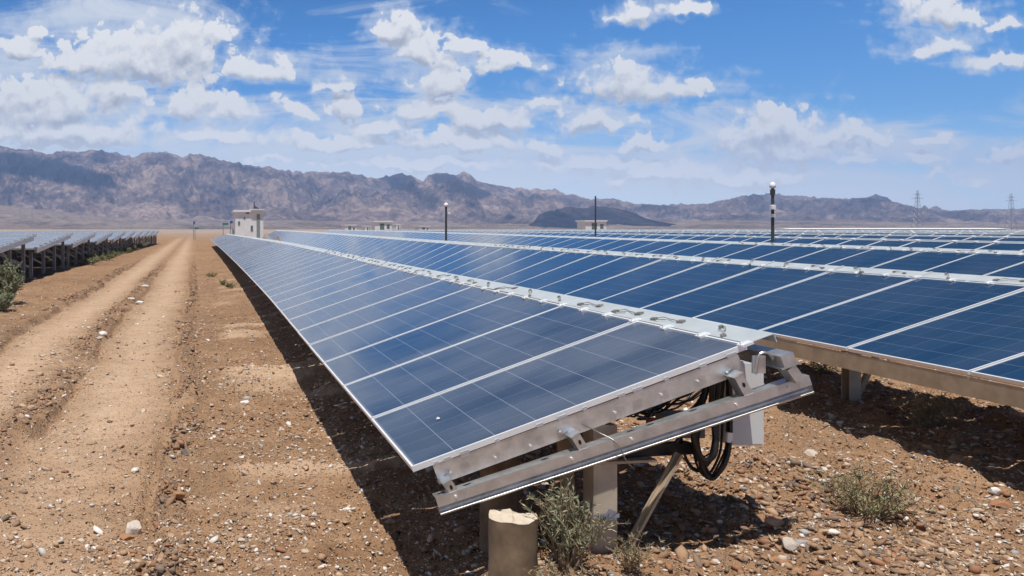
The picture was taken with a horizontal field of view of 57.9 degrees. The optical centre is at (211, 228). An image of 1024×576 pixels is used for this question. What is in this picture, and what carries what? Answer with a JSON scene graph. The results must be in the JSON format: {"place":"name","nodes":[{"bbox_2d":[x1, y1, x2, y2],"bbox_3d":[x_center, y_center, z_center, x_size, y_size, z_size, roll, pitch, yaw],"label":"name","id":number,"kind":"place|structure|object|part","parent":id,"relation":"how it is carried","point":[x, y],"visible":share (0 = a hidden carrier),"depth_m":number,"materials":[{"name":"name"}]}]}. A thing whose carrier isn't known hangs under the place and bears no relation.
{"place":"outdoors","nodes":[
{"label":"outdoors","id":0,"kind":"place"},
{"bbox_2d":[0,229,1023,575],"bbox_3d":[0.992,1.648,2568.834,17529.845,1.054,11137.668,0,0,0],"label":"ground","id":1,"kind":"structure","parent":0,"point":[174,255],"depth_m":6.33,"materials":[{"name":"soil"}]},
{"bbox_2d":[0,290,19,310],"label":"desert shrub","id":2,"kind":"object","parent":1,"relation":"on","point":[6,299],"visible":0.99,"depth_m":17.13,"materials":[{"name":"green plant"}]},
{"bbox_2d":[0,258,26,295],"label":"desert shrub","id":3,"kind":"object","parent":1,"relation":"on","point":[10,281],"visible":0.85,"depth_m":18.53,"materials":[{"name":"green plant"}]},
{"bbox_2d":[0,234,35,278],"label":"panel table","id":4,"kind":"object","parent":1,"relation":"on","point":[8,243],"visible":0.91,"depth_m":26.13,"materials":[{"name":"metal"}]},
{"bbox_2d":[0,233,72,277],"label":"panel table","id":5,"kind":"object","parent":1,"relation":"on","point":[40,243],"visible":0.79,"depth_m":30.74,"materials":[{"name":"metal"}]},
{"bbox_2d":[0,232,96,266],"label":"panel table","id":6,"kind":"object","parent":1,"relation":"on","point":[75,240],"visible":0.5,"depth_m":38.65,"materials":[{"name":"metal"}]},
{"bbox_2d":[0,231,112,260],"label":"panel table","id":7,"kind":"object","parent":1,"relation":"on","point":[99,237],"visible":0.38,"depth_m":46.99,"materials":[{"name":"metal"}]},
{"bbox_2d":[59,258,75,266],"bbox_3d":[-6.076,1.427,35.994,0.784,0.415,0.870,0,0,-35],"label":"weed clump","id":8,"kind":"object","parent":1,"relation":"on","point":[70,262],"visible":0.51,"depth_m":35.97,"materials":[{"name":"green plant"}]},
{"bbox_2d":[0,231,135,252],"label":"panel table","id":9,"kind":"object","parent":1,"relation":"on","point":[127,235],"visible":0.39,"depth_m":62.95,"materials":[{"name":"metal"}]},
{"bbox_2d":[31,231,125,254],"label":"panel table","id":10,"kind":"object","parent":1,"relation":"on","point":[114,237],"visible":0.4,"depth_m":53.12,"materials":[{"name":"metal"}]},
{"bbox_2d":[78,255,106,264],"bbox_3d":[-5.443,1.415,38.507,1.077,0.502,1.204,0,0,14],"label":"weed clump","id":11,"kind":"object","parent":1,"relation":"on","point":[92,260],"visible":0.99,"depth_m":38.48,"materials":[{"name":"green plant"}]},
{"bbox_2d":[85,254,108,261],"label":"weed clump","id":12,"kind":"object","parent":1,"relation":"on","point":[88,256],"visible":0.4,"depth_m":40.90,"materials":[{"name":"green plant"}]},
{"bbox_2d":[98,252,119,260],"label":"weed clump","id":13,"kind":"object","parent":1,"relation":"on","point":[108,255],"visible":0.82,"depth_m":43.54,"materials":[{"name":"green plant"}]},
{"bbox_2d":[70,231,149,247],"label":"panel table","id":14,"kind":"object","parent":1,"relation":"on","point":[143,237],"visible":0.23,"depth_m":74.80,"materials":[{"name":"metal"}]},
{"bbox_2d":[104,248,127,254],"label":"weed clump","id":15,"kind":"object","parent":1,"relation":"on","point":[115,249],"visible":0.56,"depth_m":50.88,"materials":[{"name":"green plant"}]},
{"bbox_2d":[93,231,142,249],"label":"panel table","id":16,"kind":"object","parent":1,"relation":"on","point":[136,235],"visible":0.24,"depth_m":68.36,"materials":[{"name":"metal"}]},
{"bbox_2d":[118,247,133,252],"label":"weed clump","id":17,"kind":"object","parent":1,"relation":"on","point":[128,250],"visible":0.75,"depth_m":56.08,"materials":[{"name":"green plant"}]},
{"bbox_2d":[119,534,135,539],"bbox_3d":[-0.485,1.794,4.922,0.095,0.047,0.083,0,0,-21],"label":"rock","id":18,"kind":"object","parent":1,"relation":"on","point":[125,536],"visible":0.98,"depth_m":4.89,"materials":[{"name":"orange stone"}]},
{"bbox_2d":[125,520,141,534],"bbox_3d":[-0.465,1.806,5.058,0.103,0.118,0.124,0,0,0],"label":"rock","id":19,"kind":"object","parent":1,"relation":"on","point":[133,527],"visible":0.72,"depth_m":5.01,"materials":[{"name":"stone"}]},
{"bbox_2d":[126,244,143,249],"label":"weed clump","id":20,"kind":"object","parent":1,"relation":"on","point":[133,246],"visible":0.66,"depth_m":61.61,"materials":[{"name":"green plant"}]},
{"bbox_2d":[115,230,154,245],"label":"panel table","id":21,"kind":"object","parent":1,"relation":"on","point":[150,233],"visible":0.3,"depth_m":81.71,"materials":[{"name":"metal"}]},
{"bbox_2d":[123,230,158,244],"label":"panel table","id":22,"kind":"object","parent":1,"relation":"on","point":[154,237],"visible":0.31,"depth_m":89.67,"materials":[{"name":"metal"}]},
{"bbox_2d":[173,491,184,498],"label":"rock","id":23,"kind":"object","parent":1,"relation":"on","point":[180,494],"visible":0.92,"depth_m":5.41,"materials":[{"name":"orange stone"}]},
{"bbox_2d":[181,449,188,455],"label":"rock","id":24,"kind":"object","parent":1,"relation":"on","point":[184,451],"visible":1,"depth_m":6.54,"materials":[{"name":"stone"}]},
{"bbox_2d":[206,271,217,276],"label":"weed tuft","id":25,"kind":"object","parent":1,"relation":"on","point":[211,275],"visible":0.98,"depth_m":30.99,"materials":[{"name":"green plant"}]},
{"bbox_2d":[224,282,236,287],"bbox_3d":[0.536,1.595,23.993,0.429,0.218,0.294,0,0,-33],"label":"weed tuft","id":26,"kind":"object","parent":1,"relation":"on","point":[230,285],"visible":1,"depth_m":23.99,"materials":[{"name":"green plant"}]},
{"bbox_2d":[240,400,248,404],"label":"rock","id":27,"kind":"object","parent":1,"relation":"on","point":[245,402],"visible":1,"depth_m":8.42,"materials":[{"name":"white stone"}]},
{"bbox_2d":[232,201,264,239],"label":"hut","id":28,"kind":"object","parent":1,"relation":"on","point":[248,223],"visible":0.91,"depth_m":95.00,"materials":[{"name":"paint"}]},
{"bbox_2d":[257,214,259,239],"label":"door","id":29,"kind":"structure","parent":28,"relation":"in","point":[258,215],"depth_m":94.98,"materials":[{"name":"grey metal"}]},
{"bbox_2d":[342,225,355,230],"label":"hut","id":30,"kind":"object","parent":1,"relation":"on","point":[348,227],"visible":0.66,"depth_m":170.00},
{"bbox_2d":[361,226,370,229],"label":"hut","id":31,"kind":"object","parent":1,"relation":"on","point":[366,227],"visible":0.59,"depth_m":180.35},
{"bbox_2d":[370,221,392,229],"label":"hut","id":32,"kind":"object","parent":1,"relation":"on","point":[381,225],"visible":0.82,"depth_m":190.00,"materials":[{"name":"white paint"}]},
{"bbox_2d":[392,224,400,229],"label":"hut","id":33,"kind":"object","parent":1,"relation":"on","point":[396,226],"visible":0.66,"depth_m":185.00,"materials":[{"name":"white paint"}]},
{"bbox_2d":[414,226,429,229],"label":"hut","id":34,"kind":"object","parent":1,"relation":"on","point":[422,227],"visible":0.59,"depth_m":190.00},
{"bbox_2d":[444,203,449,240],"bbox_3d":[8.526,0.263,30.600,0.218,2.425,0.168,0,0,0],"label":"pole","id":35,"kind":"object","parent":1,"relation":"on","point":[446,206],"visible":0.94,"depth_m":30.56,"materials":[{"name":"metal"}]},
{"bbox_2d":[479,455,519,553],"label":"concrete pier","id":36,"kind":"structure","parent":1,"relation":"on","point":[511,500],"depth_m":4.21,"materials":[{"name":"grey concrete"}]},
{"bbox_2d":[0,332,1023,575],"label":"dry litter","id":37,"kind":"object","parent":1,"relation":"on","point":[467,507],"visible":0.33,"depth_m":4.79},
{"bbox_2d":[211,234,813,554],"bbox_3d":[1.308,1.106,44.259,1.816,1.383,80.945,0,0,-1],"label":"solar row","id":38,"kind":"object","parent":1,"relation":"on","point":[449,379],"visible":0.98,"depth_m":4.62,"materials":[{"name":"blue glass"}]},
{"bbox_2d":[616,389,701,420],"bbox_3d":[2.470,0.924,4.587,0.492,0.354,0.900,0,0,32],"label":"cable tangle","id":39,"kind":"object","parent":38,"relation":"hanging from","point":[652,411],"visible":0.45,"depth_m":4.44,"materials":[{"name":"black rubber"}]},
{"bbox_2d":[673,379,732,480],"bbox_3d":[2.251,0.946,4.072,0.570,0.572,0.198,0,0,0],"label":"cable bundle","id":40,"kind":"object","parent":38,"relation":"hanging from","point":[715,392],"visible":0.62,"depth_m":4.05,"materials":[{"name":"black rubber"}]},
{"bbox_2d":[719,360,763,444],"bbox_3d":[2.678,0.820,4.286,0.175,0.520,0.148,0,0,0],"label":"cabinet","id":41,"kind":"object","parent":38,"relation":"hanging from","point":[748,429],"visible":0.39,"depth_m":4.21,"materials":[{"name":"grey metal"}]},
{"bbox_3d":[2.673,0.871,4.215,0.150,0.402,0.006,0,0,0],"label":"door","id":42,"kind":"part","parent":41,"relation":"part of","materials":[{"name":"grey paint"}]},
{"bbox_2d":[488,508,537,575],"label":"concrete pier","id":43,"kind":"structure","parent":1,"relation":"on","point":[513,542],"depth_m":3.72,"materials":[{"name":"beige concrete"}]},
{"bbox_2d":[524,557,587,575],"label":"desert shrub","id":44,"kind":"object","parent":1,"relation":"on","point":[551,568],"visible":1,"depth_m":3.64,"materials":[{"name":"green plant"}]},
{"bbox_2d":[520,476,630,568],"bbox_3d":[1.599,1.306,3.797,0.432,0.412,0.453,0,0,0],"label":"desert shrub","id":45,"kind":"object","parent":1,"relation":"on","point":[570,541],"visible":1,"depth_m":3.77,"materials":[{"name":"green plant"}]},
{"bbox_2d":[575,220,607,229],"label":"hut","id":46,"kind":"object","parent":1,"relation":"on","point":[588,224],"visible":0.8,"depth_m":175.00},
{"bbox_2d":[595,196,595,236],"bbox_3d":[14.000,0.131,30.800,0.060,2.662,0.060,0,0,0],"label":"pole","id":47,"kind":"object","parent":1,"relation":"on","point":[595,216],"visible":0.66,"depth_m":30.78,"materials":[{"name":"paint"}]},
{"bbox_2d":[602,526,668,571],"bbox_3d":[1.847,1.415,3.759,0.308,0.199,0.261,0,0,-43],"label":"desert shrub","id":48,"kind":"object","parent":1,"relation":"on","point":[631,554],"visible":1,"depth_m":3.73,"materials":[{"name":"green plant"}]},
{"bbox_2d":[262,230,1023,408],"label":"solar row","id":49,"kind":"object","parent":1,"relation":"on","point":[966,326],"visible":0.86,"depth_m":7.69,"materials":[{"name":"blue glass"}]},
{"bbox_2d":[321,230,1023,284],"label":"solar row","id":50,"kind":"object","parent":1,"relation":"on","point":[1003,263],"visible":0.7,"depth_m":16.31,"materials":[{"name":"blue glass"}]},
{"bbox_2d":[378,230,1023,254],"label":"solar row","id":51,"kind":"object","parent":1,"relation":"on","point":[977,244],"visible":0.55,"depth_m":23.48,"materials":[{"name":"blue glass"}]},
{"bbox_2d":[455,230,1023,240],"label":"solar row","id":52,"kind":"object","parent":1,"relation":"on","point":[963,237],"visible":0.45,"depth_m":29.88,"materials":[{"name":"blue glass"}]},
{"bbox_2d":[769,182,775,242],"bbox_3d":[13.531,0.187,20.360,0.140,2.635,0.231,0,0,25],"label":"pole","id":53,"kind":"object","parent":1,"relation":"on","point":[772,206],"visible":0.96,"depth_m":20.37,"materials":[{"name":"metal"}]},
{"bbox_2d":[769,556,777,562],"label":"rock","id":54,"kind":"object","parent":1,"relation":"on","point":[773,557],"visible":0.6,"depth_m":3.75,"materials":[{"name":"orange stone"}]},
{"bbox_2d":[764,518,785,526],"bbox_3d":[2.716,1.419,4.073,0.099,0.058,0.073,0,0,0],"label":"rock","id":55,"kind":"object","parent":1,"relation":"on","point":[773,522],"visible":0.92,"depth_m":4.05,"materials":[{"name":"brown stone"}]},
{"bbox_2d":[548,230,1023,235],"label":"solar row","id":56,"kind":"object","parent":1,"relation":"on","point":[976,234],"visible":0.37,"depth_m":35.43,"materials":[{"name":"blue glass"}]},
{"bbox_2d":[784,481,794,487],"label":"rock","id":57,"kind":"object","parent":1,"relation":"on","point":[786,485],"visible":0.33,"depth_m":4.74,"materials":[{"name":"stone"}]},
{"bbox_2d":[782,537,799,551],"bbox_3d":[2.641,1.437,3.852,0.081,0.068,0.059,0,0,-40],"label":"rock","id":58,"kind":"object","parent":1,"relation":"on","point":[789,544],"visible":0.95,"depth_m":3.83,"materials":[{"name":"stone"}]},
{"bbox_2d":[795,539,809,545],"bbox_3d":[2.708,1.438,3.872,0.073,0.032,0.057,0,0,0],"label":"rock","id":59,"kind":"object","parent":1,"relation":"on","point":[800,541],"visible":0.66,"depth_m":3.85,"materials":[{"name":"grey stone"}]},
{"bbox_2d":[803,449,817,455],"bbox_3d":[4.067,1.525,5.739,0.091,0.057,0.070,0,0,32],"label":"rock","id":60,"kind":"object","parent":1,"relation":"on","point":[809,452],"visible":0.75,"depth_m":5.72,"materials":[{"name":"stone"}]},
{"bbox_2d":[808,361,839,374],"bbox_3d":[6.379,1.436,8.809,0.378,0.198,0.350,0,0,-43],"label":"desert shrub","id":61,"kind":"object","parent":1,"relation":"on","point":[818,368],"visible":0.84,"depth_m":8.77,"materials":[{"name":"green plant"}]},
{"bbox_2d":[646,230,1023,232],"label":"solar row","id":62,"kind":"object","parent":1,"relation":"on","point":[857,231],"visible":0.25,"depth_m":41.24,"materials":[{"name":"blue glass"}]},
{"bbox_2d":[800,460,947,522],"bbox_3d":[3.341,1.328,4.256,0.500,0.285,0.653,0,0,0],"label":"desert shrub","id":63,"kind":"object","parent":1,"relation":"on","point":[859,506],"visible":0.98,"depth_m":4.21,"materials":[{"name":"green plant"}]},
{"bbox_2d":[747,230,1023,231],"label":"solar row","id":64,"kind":"object","parent":1,"relation":"on","point":[856,230],"visible":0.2,"depth_m":52.43,"materials":[{"name":"blue glass"}]},
{"bbox_2d":[774,228,1004,229],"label":"solar panel row","id":65,"kind":"object","parent":1,"relation":"on","point":[889,229],"visible":0.6,"depth_m":462.34,"materials":[{"name":"blue glass"}]},
{"bbox_2d":[848,230,955,230],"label":"solar row","id":66,"kind":"object","parent":1,"relation":"on","point":[899,230],"visible":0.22,"depth_m":53.33,"materials":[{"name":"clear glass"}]},
{"bbox_2d":[911,190,922,227],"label":"pylon","id":67,"kind":"object","parent":1,"relation":"on","point":[917,191],"visible":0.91,"depth_m":1100.57,"materials":[{"name":"metal"}]},
{"bbox_2d":[886,387,971,428],"bbox_3d":[5.552,1.400,6.537,0.523,0.356,0.497,0,0,-11],"label":"desert shrub","id":68,"kind":"object","parent":1,"relation":"on","point":[926,417],"visible":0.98,"depth_m":6.51,"materials":[{"name":"green plant"}]},
{"bbox_2d":[947,230,1023,230],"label":"solar row","id":69,"kind":"object","parent":1,"relation":"on","point":[986,230],"visible":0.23,"depth_m":53.12,"materials":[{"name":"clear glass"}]},
{"bbox_2d":[988,487,1000,495],"bbox_3d":[4.639,1.552,5.003,0.056,0.049,0.044,0,0,0],"label":"rock","id":70,"kind":"object","parent":1,"relation":"on","point":[995,491],"visible":1,"depth_m":4.99,"materials":[{"name":"white stone"}]},
{"bbox_2d":[990,500,1011,508],"bbox_3d":[4.544,1.592,4.866,0.099,0.058,0.063,0,0,20],"label":"rock","id":71,"kind":"object","parent":1,"relation":"on","point":[1001,503],"visible":0.75,"depth_m":4.85,"materials":[{"name":"orange stone"}]},
{"bbox_2d":[1005,196,1016,229],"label":"pylon","id":72,"kind":"object","parent":1,"relation":"on","point":[1010,213],"visible":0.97,"depth_m":998.86,"materials":[{"name":"metal"}]},
{"bbox_2d":[0,145,1023,223],"bbox_3d":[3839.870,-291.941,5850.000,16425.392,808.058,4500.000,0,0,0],"label":"mountain range","id":73,"kind":"structure","parent":0,"point":[152,185],"depth_m":5225.43,"materials":[{"name":"brown stone"}]},
{"bbox_2d":[0,204,1023,228],"bbox_3d":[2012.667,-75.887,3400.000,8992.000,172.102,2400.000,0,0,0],"label":"foothills","id":74,"kind":"structure","parent":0,"point":[16,217],"depth_m":3161.73,"materials":[{"name":"soil"}]},
{"bbox_2d":[0,0,1023,210],"label":"sky","id":75,"kind":"structure","parent":0,"point":[656,102],"materials":[{"name":"blue"}]},
{"bbox_2d":[529,206,675,228],"bbox_3d":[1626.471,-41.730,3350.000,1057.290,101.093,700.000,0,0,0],"label":"dark hill","id":76,"kind":"structure","parent":0,"point":[565,217],"depth_m":3250.23,"materials":[{"name":"stone"}]}
]}

